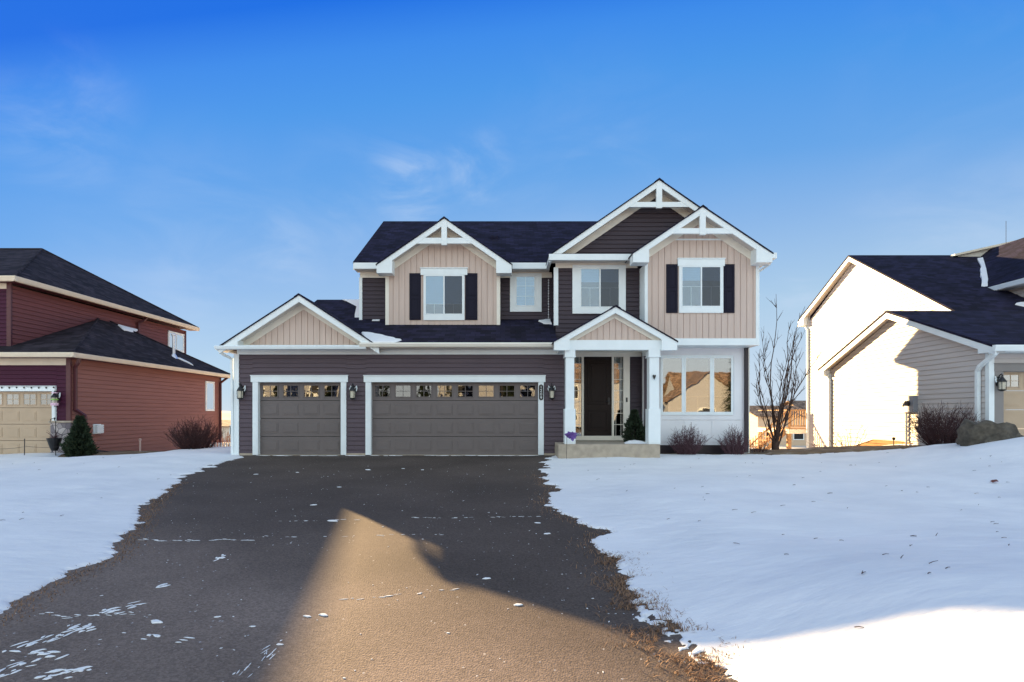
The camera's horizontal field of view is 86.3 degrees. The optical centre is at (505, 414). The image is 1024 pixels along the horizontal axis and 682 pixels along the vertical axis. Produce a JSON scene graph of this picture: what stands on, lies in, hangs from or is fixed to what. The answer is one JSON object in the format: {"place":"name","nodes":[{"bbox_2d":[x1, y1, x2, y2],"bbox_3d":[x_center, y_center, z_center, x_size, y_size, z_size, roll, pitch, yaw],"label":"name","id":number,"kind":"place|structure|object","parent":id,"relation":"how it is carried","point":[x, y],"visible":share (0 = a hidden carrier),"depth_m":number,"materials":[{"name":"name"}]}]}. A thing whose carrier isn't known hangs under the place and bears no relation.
{"place":"outdoors","nodes":[
{"label":"outdoors","id":0,"kind":"place"},
{"bbox_2d":[222,411,230,419],"bbox_3d":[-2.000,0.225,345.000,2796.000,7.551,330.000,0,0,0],"label":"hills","id":1,"kind":"structure","parent":0,"point":[226,415],"depth_m":268.80,"materials":[{"name":"beige plant"}]},
{"bbox_2d":[0,455,737,681],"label":"driveway","id":2,"kind":"structure","parent":0,"point":[286,572],"depth_m":4.83,"materials":[{"name":"grey asphalt"}]},
{"bbox_2d":[0,455,616,679],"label":"snow scraps","id":3,"kind":"object","parent":2,"relation":"on","point":[80,669],"visible":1,"depth_m":4.01,"materials":[{"name":"white snow"}]},
{"bbox_2d":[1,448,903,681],"bbox_3d":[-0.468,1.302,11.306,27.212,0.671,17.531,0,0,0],"label":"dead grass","id":4,"kind":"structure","parent":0,"point":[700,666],"depth_m":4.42,"materials":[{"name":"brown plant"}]},
{"bbox_2d":[58,440,923,456],"bbox_3d":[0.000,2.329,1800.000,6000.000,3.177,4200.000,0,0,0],"label":"ground","id":5,"kind":"structure","parent":0,"point":[801,450],"depth_m":16.87,"materials":[{"name":"brown soil"}]},
{"bbox_2d":[8,439,59,454],"bbox_3d":[-15.081,1.125,16.916,2.654,0.750,0.278,0,0,-2],"label":"cord stake","id":6,"kind":"object","parent":5,"relation":"on","point":[29,446],"visible":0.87,"depth_m":16.82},
{"bbox_2d":[0,248,229,453],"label":"house","id":7,"kind":"structure","parent":5,"relation":"on","point":[119,368],"depth_m":20.12,"materials":[{"name":"red"}]},
{"bbox_2d":[0,392,51,453],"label":"garage door","id":8,"kind":"structure","parent":7,"relation":"in","point":[23,415],"depth_m":17.89,"materials":[{"name":"beige paint"}]},
{"bbox_2d":[167,330,183,352],"bbox_3d":[-16.466,-3.620,27.289,0.067,0.940,1.303,0,0,0],"label":"window","id":9,"kind":"structure","parent":7,"relation":"in","point":[179,338],"depth_m":27.37,"materials":[{"name":"clear glass"}]},
{"bbox_2d":[205,381,214,410],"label":"window","id":10,"kind":"structure","parent":7,"relation":"in","point":[209,385],"depth_m":26.09,"materials":[{"name":"clear glass"}]},
{"bbox_2d":[162,416,224,448],"bbox_3d":[-10.597,0.662,18.630,2.003,1.369,1.674,0,0,0],"label":"bare shrub","id":11,"kind":"object","parent":5,"relation":"on","point":[193,439],"visible":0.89,"depth_m":18.35,"materials":[{"name":"brown plant"}]},
{"bbox_2d":[210,443,230,446],"bbox_3d":[-12.280,2.175,26.075,5.760,1.950,0.150,0,0,0],"label":"picket fence","id":12,"kind":"object","parent":5,"relation":"on","point":[221,445],"visible":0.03,"depth_m":26.00,"materials":[{"name":"white wood"}]},
{"bbox_2d":[222,420,230,439],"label":"house","id":13,"kind":"structure","parent":5,"relation":"on","point":[226,425],"depth_m":80.00,"materials":[{"name":"brown"}]},
{"bbox_2d":[222,432,230,446],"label":"bare thicket","id":14,"kind":"object","parent":5,"relation":"on","point":[226,440],"visible":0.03,"depth_m":32.56,"materials":[{"name":"brown plant"}]},
{"bbox_2d":[214,178,776,458],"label":"house","id":15,"kind":"structure","parent":5,"relation":"on","point":[443,335],"depth_m":16.10,"materials":[{"name":"grey wood"}]},
{"bbox_2d":[260,383,340,453],"bbox_3d":[-6.030,0.125,16.116,2.420,2.118,0.068,0,0,0],"label":"garage door","id":16,"kind":"structure","parent":15,"relation":"in","point":[268,391],"depth_m":16.10,"materials":[{"name":"paint"}]},
{"bbox_2d":[420,267,467,319],"bbox_3d":[-1.936,-3.781,17.155,1.500,1.650,0.090,0,0,0],"label":"window","id":17,"kind":"structure","parent":15,"relation":"in","point":[443,287],"depth_m":17.16,"materials":[{"name":"clear glass"}]},
{"bbox_2d":[372,383,537,453],"bbox_3d":[-1.491,0.125,16.116,4.896,2.118,0.068,0,0,0],"label":"garage door","id":18,"kind":"structure","parent":15,"relation":"in","point":[380,391],"depth_m":16.10,"materials":[{"name":"paint"}]},
{"bbox_2d":[510,273,541,311],"bbox_3d":[0.653,-3.939,17.666,1.023,1.246,0.067,0,0,0],"label":"window","id":19,"kind":"structure","parent":15,"relation":"in","point":[525,288],"depth_m":17.65,"materials":[{"name":"clear glass"}]},
{"bbox_2d":[584,357,611,435],"bbox_3d":[2.865,-0.555,16.984,0.870,2.470,0.132,0,0,0],"label":"front door","id":20,"kind":"structure","parent":15,"relation":"in","point":[597,370],"depth_m":17.00,"materials":[{"name":"paint"}]},
{"bbox_2d":[572,265,625,313],"bbox_3d":[2.836,-3.789,16.567,1.617,1.477,0.067,0,0,0],"label":"window","id":21,"kind":"structure","parent":15,"relation":"in","point":[596,289],"depth_m":16.56,"materials":[{"name":"clear glass"}]},
{"bbox_2d":[621,409,644,441],"bbox_3d":[3.800,0.347,16.130,0.796,1.047,0.778,0,0,-18],"label":"evergreen shrub","id":22,"kind":"object","parent":15,"relation":"on","point":[637,432],"visible":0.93,"depth_m":15.97,"materials":[{"name":"green plant"}]},
{"bbox_2d":[660,355,683,414],"bbox_3d":[5.065,-0.888,16.616,0.704,1.818,0.067,0,0,0],"label":"window","id":23,"kind":"structure","parent":15,"relation":"in","point":[671,366],"depth_m":16.62,"materials":[{"name":"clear glass"}]},
{"bbox_2d":[684,355,711,414],"bbox_3d":[5.846,-0.888,16.616,0.860,1.818,0.067,0,0,0],"label":"window","id":24,"kind":"structure","parent":15,"relation":"in","point":[697,368],"depth_m":16.61,"materials":[{"name":"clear glass"}]},
{"bbox_2d":[677,258,725,312],"bbox_3d":[5.716,-3.763,15.955,1.402,1.600,0.090,0,0,0],"label":"window","id":25,"kind":"structure","parent":15,"relation":"in","point":[700,279],"depth_m":15.96,"materials":[{"name":"clear glass"}]},
{"bbox_2d":[712,355,732,414],"bbox_3d":[6.598,-0.888,16.616,0.646,1.818,0.067,0,0,0],"label":"window","id":26,"kind":"structure","parent":15,"relation":"in","point":[722,365],"depth_m":16.62,"materials":[{"name":"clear glass"}]},
{"bbox_2d":[0,437,1023,681],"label":"snow cover","id":27,"kind":"object","parent":5,"relation":"on","point":[814,603],"visible":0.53,"depth_m":5.98,"materials":[{"name":"white snow"}]},
{"bbox_2d":[46,418,61,454],"bbox_3d":[-14.222,0.805,17.196,0.434,1.389,0.408,0,0,0],"label":"plant stand","id":28,"kind":"object","parent":27,"relation":"on","point":[54,442],"visible":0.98,"depth_m":17.12,"materials":[{"name":"black metal"}]},
{"bbox_2d":[59,415,99,456],"bbox_3d":[-13.453,0.751,17.276,1.020,1.499,1.025,0,0,0],"label":"evergreen shrub","id":29,"kind":"object","parent":27,"relation":"on","point":[78,440],"visible":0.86,"depth_m":17.14,"materials":[{"name":"green plant"}]},
{"bbox_2d":[565,431,576,458],"bbox_3d":[1.753,0.829,14.701,0.348,0.743,0.096,0,0,9],"label":"garden pinwheel","id":30,"kind":"object","parent":27,"relation":"on","point":[572,435],"visible":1,"depth_m":14.69,"materials":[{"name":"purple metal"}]},
{"bbox_2d":[750,440,768,452],"bbox_3d":[7.844,1.006,16.873,0.703,0.520,0.706,0,0,0],"label":"weed clump","id":31,"kind":"object","parent":27,"relation":"on","point":[756,448],"visible":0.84,"depth_m":16.87,"materials":[{"name":"beige plant"}]},
{"bbox_2d":[751,300,820,449],"bbox_3d":[9.142,-1.300,17.845,1.721,5.229,2.633,0,0,39],"label":"bare tree","id":32,"kind":"object","parent":27,"relation":"on","point":[776,441],"visible":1,"depth_m":17.81,"materials":[{"name":"brown plant"}]},
{"bbox_2d":[828,423,867,446],"bbox_3d":[11.933,0.761,19.017,1.386,0.972,0.812,0,0,0],"label":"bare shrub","id":33,"kind":"object","parent":27,"relation":"on","point":[847,436],"visible":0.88,"depth_m":18.95,"materials":[{"name":"beige plant"}]},
{"bbox_2d":[956,419,1023,445],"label":"boulder","id":34,"kind":"object","parent":27,"relation":"on","point":[969,432],"visible":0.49,"depth_m":12.88,"materials":[{"name":"grey stone"}]},
{"bbox_2d":[667,422,710,454],"bbox_3d":[5.425,0.747,16.040,1.332,1.044,1.023,0,0,24],"label":"bare shrub","id":35,"kind":"object","parent":5,"relation":"on","point":[687,444],"visible":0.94,"depth_m":15.94,"materials":[{"name":"brown plant"}]},
{"bbox_2d":[711,424,754,454],"bbox_3d":[6.714,0.769,16.096,1.220,1.000,0.932,0,0,0],"label":"bare shrub","id":36,"kind":"object","parent":5,"relation":"on","point":[731,443],"visible":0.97,"depth_m":16.02,"materials":[{"name":"brown plant"}]},
{"bbox_2d":[750,406,805,445],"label":"house","id":37,"kind":"structure","parent":5,"relation":"on","point":[756,421],"depth_m":66.00,"materials":[{"name":"brown"}]},
{"bbox_2d":[793,434,803,439],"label":"window","id":38,"kind":"structure","parent":37,"relation":"in","point":[795,436],"depth_m":65.92,"materials":[{"name":"glass"}]},
{"bbox_2d":[750,410,805,448],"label":"wooden deck","id":39,"kind":"structure","parent":5,"relation":"on","point":[789,430],"depth_m":29.17,"materials":[{"name":"brown wood"}]},
{"bbox_2d":[785,401,805,409],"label":"house","id":40,"kind":"structure","parent":5,"relation":"on","point":[801,404],"depth_m":71.42,"materials":[{"name":"grey"}]},
{"bbox_2d":[798,238,1023,447],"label":"house","id":41,"kind":"structure","parent":5,"relation":"on","point":[892,339],"depth_m":19.84,"materials":[{"name":"grey"}]},
{"bbox_2d":[1004,372,1023,435],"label":"garage door","id":42,"kind":"structure","parent":41,"relation":"in","point":[1014,394],"depth_m":15.00,"materials":[{"name":"beige paint"}]},
{"bbox_2d":[900,399,983,445],"bbox_3d":[12.342,0.284,15.357,1.778,1.389,2.147,0,0,0],"label":"bare shrub","id":43,"kind":"object","parent":5,"relation":"on","point":[934,432],"visible":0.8,"depth_m":15.21,"materials":[{"name":"brown plant"}]},
{"bbox_2d":[0,0,1023,410],"label":"sky","id":44,"kind":"structure","parent":0,"point":[217,164],"materials":[{"name":"blue"}]},
{"bbox_2d":[19,452,1008,627],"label":"twig litter","id":45,"kind":"object","parent":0,"point":[814,538],"visible":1,"depth_m":6.11,"materials":[{"name":"brown wood"}]},
{"bbox_2d":[624,440,646,443],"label":"porch snow","id":46,"kind":"structure","parent":0,"point":[634,442],"depth_m":15.26,"materials":[{"name":"white snow"}]}
]}

